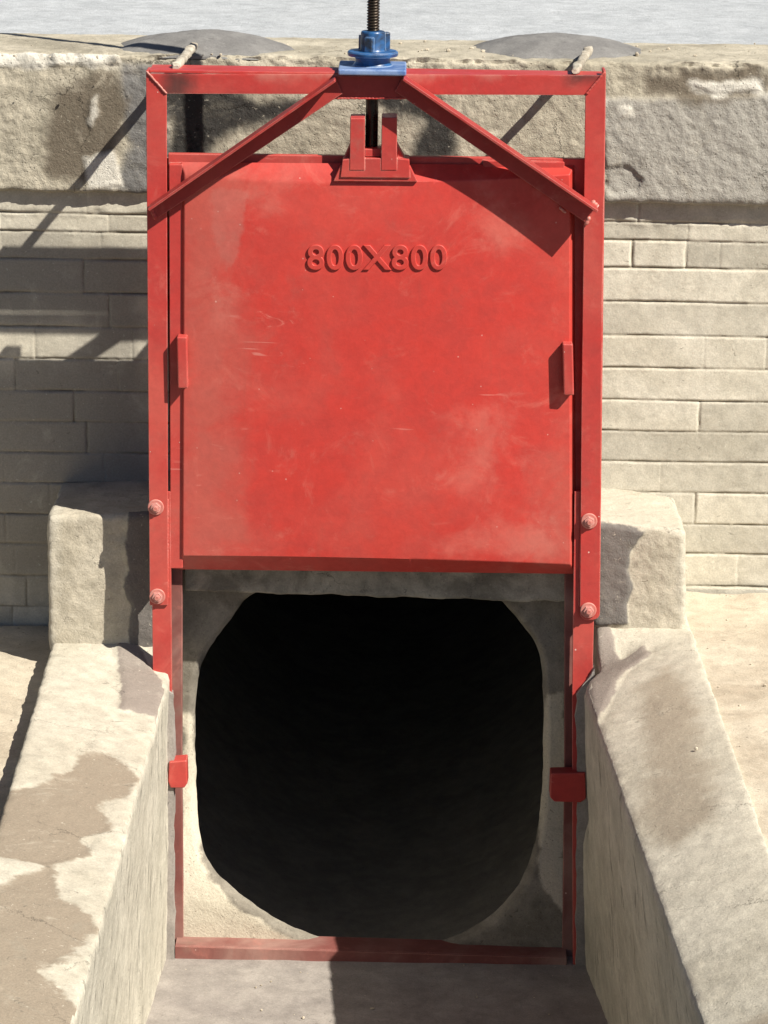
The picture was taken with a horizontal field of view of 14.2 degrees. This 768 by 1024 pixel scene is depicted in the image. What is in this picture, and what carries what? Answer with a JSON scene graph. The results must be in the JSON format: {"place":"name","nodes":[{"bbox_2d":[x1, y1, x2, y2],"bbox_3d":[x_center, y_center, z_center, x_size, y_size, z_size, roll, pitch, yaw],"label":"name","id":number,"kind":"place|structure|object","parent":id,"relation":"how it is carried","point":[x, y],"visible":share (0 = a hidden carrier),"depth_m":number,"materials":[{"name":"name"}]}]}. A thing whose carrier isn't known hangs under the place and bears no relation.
{"place":"outdoors","nodes":[
{"label":"outdoors","id":0,"kind":"place"},
{"bbox_2d":[0,0,767,44],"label":"road","id":1,"kind":"structure","parent":0,"point":[692,21],"depth_m":7.85,"materials":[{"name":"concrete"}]},
{"label":"canal floor","id":2,"kind":"structure","parent":0,"visible":0},
{"bbox_2d":[0,626,50,819],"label":"ledge","id":3,"kind":"object","parent":2,"relation":"on","point":[23,649],"visible":0.53,"depth_m":7.01,"materials":[{"name":"concrete"}]},
{"bbox_2d":[0,33,767,625],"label":"retaining wall","id":4,"kind":"structure","parent":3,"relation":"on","point":[684,399],"depth_m":7.19,"materials":[{"name":"stone"}]},
{"bbox_2d":[120,29,293,59],"bbox_3d":[-0.413,-1.109,7.213,0.454,0.044,0.378,1,16,0],"label":"mortar mound","id":5,"kind":"object","parent":4,"relation":"on","point":[216,42],"visible":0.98,"depth_m":7.11,"materials":[{"name":"grey concrete"}]},
{"bbox_2d":[474,32,640,58],"bbox_3d":[0.410,-1.104,7.240,0.440,0.044,0.390,1,16,0],"label":"mortar mound","id":6,"kind":"object","parent":4,"relation":"on","point":[554,45],"visible":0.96,"depth_m":7.15,"materials":[{"name":"grey concrete"}]},
{"bbox_2d":[0,643,175,1023],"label":"wing wall","id":7,"kind":"structure","parent":2,"relation":"on","point":[87,886],"depth_m":6.29,"materials":[{"name":"concrete"}]},
{"bbox_2d":[47,480,152,649],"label":"concrete block","id":8,"kind":"structure","parent":7,"relation":"on","point":[98,565],"depth_m":7.10,"materials":[{"name":"beige concrete"}]},
{"bbox_2d":[168,471,563,946],"bbox_3d":[-0.030,0.594,7.426,1.322,1.372,0.473,1,16,0],"label":"headwall","id":9,"kind":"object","parent":2,"relation":"on","point":[528,912],"visible":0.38,"depth_m":7.28,"materials":[{"name":"concrete"}]},
{"bbox_2d":[195,592,543,939],"bbox_3d":[0.000,-0.456,11.277,1.326,1.326,7.430,1,16,0],"label":"drain pipe","id":10,"kind":"object","parent":9,"relation":"attached to","point":[369,767],"visible":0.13,"depth_m":9.17,"materials":[{"name":"concrete"}]},
{"bbox_2d":[146,42,605,964],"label":"sluice gate","id":11,"kind":"structure","parent":9,"relation":"attached to","point":[386,354],"depth_m":6.86,"materials":[{"name":"red metal"}]},
{"bbox_2d":[338,0,405,146],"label":"screw hoist","id":12,"kind":"object","parent":11,"relation":"on","point":[373,53],"visible":1,"depth_m":6.69,"materials":[{"name":"blue paint"}]},
{"bbox_2d":[168,113,583,573],"bbox_3d":[-0.006,-0.363,6.869,0.953,1.050,0.081,1,16,0],"label":"door panel","id":13,"kind":"structure","parent":11,"relation":"in","point":[375,353],"depth_m":6.86,"materials":[{"name":"red paint"}]},
{"bbox_2d":[146,956,607,1023],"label":"apron","id":14,"kind":"object","parent":2,"relation":"on","point":[204,991],"visible":0.82,"depth_m":7.08,"materials":[{"name":"grey concrete"}]},
{"bbox_2d":[1,40,766,1018],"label":"mortar crumbs","id":15,"kind":"object","parent":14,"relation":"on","point":[483,56],"visible":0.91,"depth_m":7.10,"materials":[{"name":"stone"}]},
{"bbox_2d":[574,613,767,1023],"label":"wing wall","id":16,"kind":"structure","parent":2,"relation":"on","point":[671,911],"depth_m":6.26,"materials":[{"name":"concrete"}]},
{"bbox_2d":[594,488,685,628],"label":"concrete block","id":17,"kind":"structure","parent":16,"relation":"on","point":[642,563],"depth_m":7.09,"materials":[{"name":"beige concrete"}]},
{"bbox_2d":[686,591,767,847],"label":"ledge","id":18,"kind":"object","parent":2,"relation":"on","point":[732,648],"visible":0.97,"depth_m":6.87,"materials":[{"name":"concrete"}]}
]}

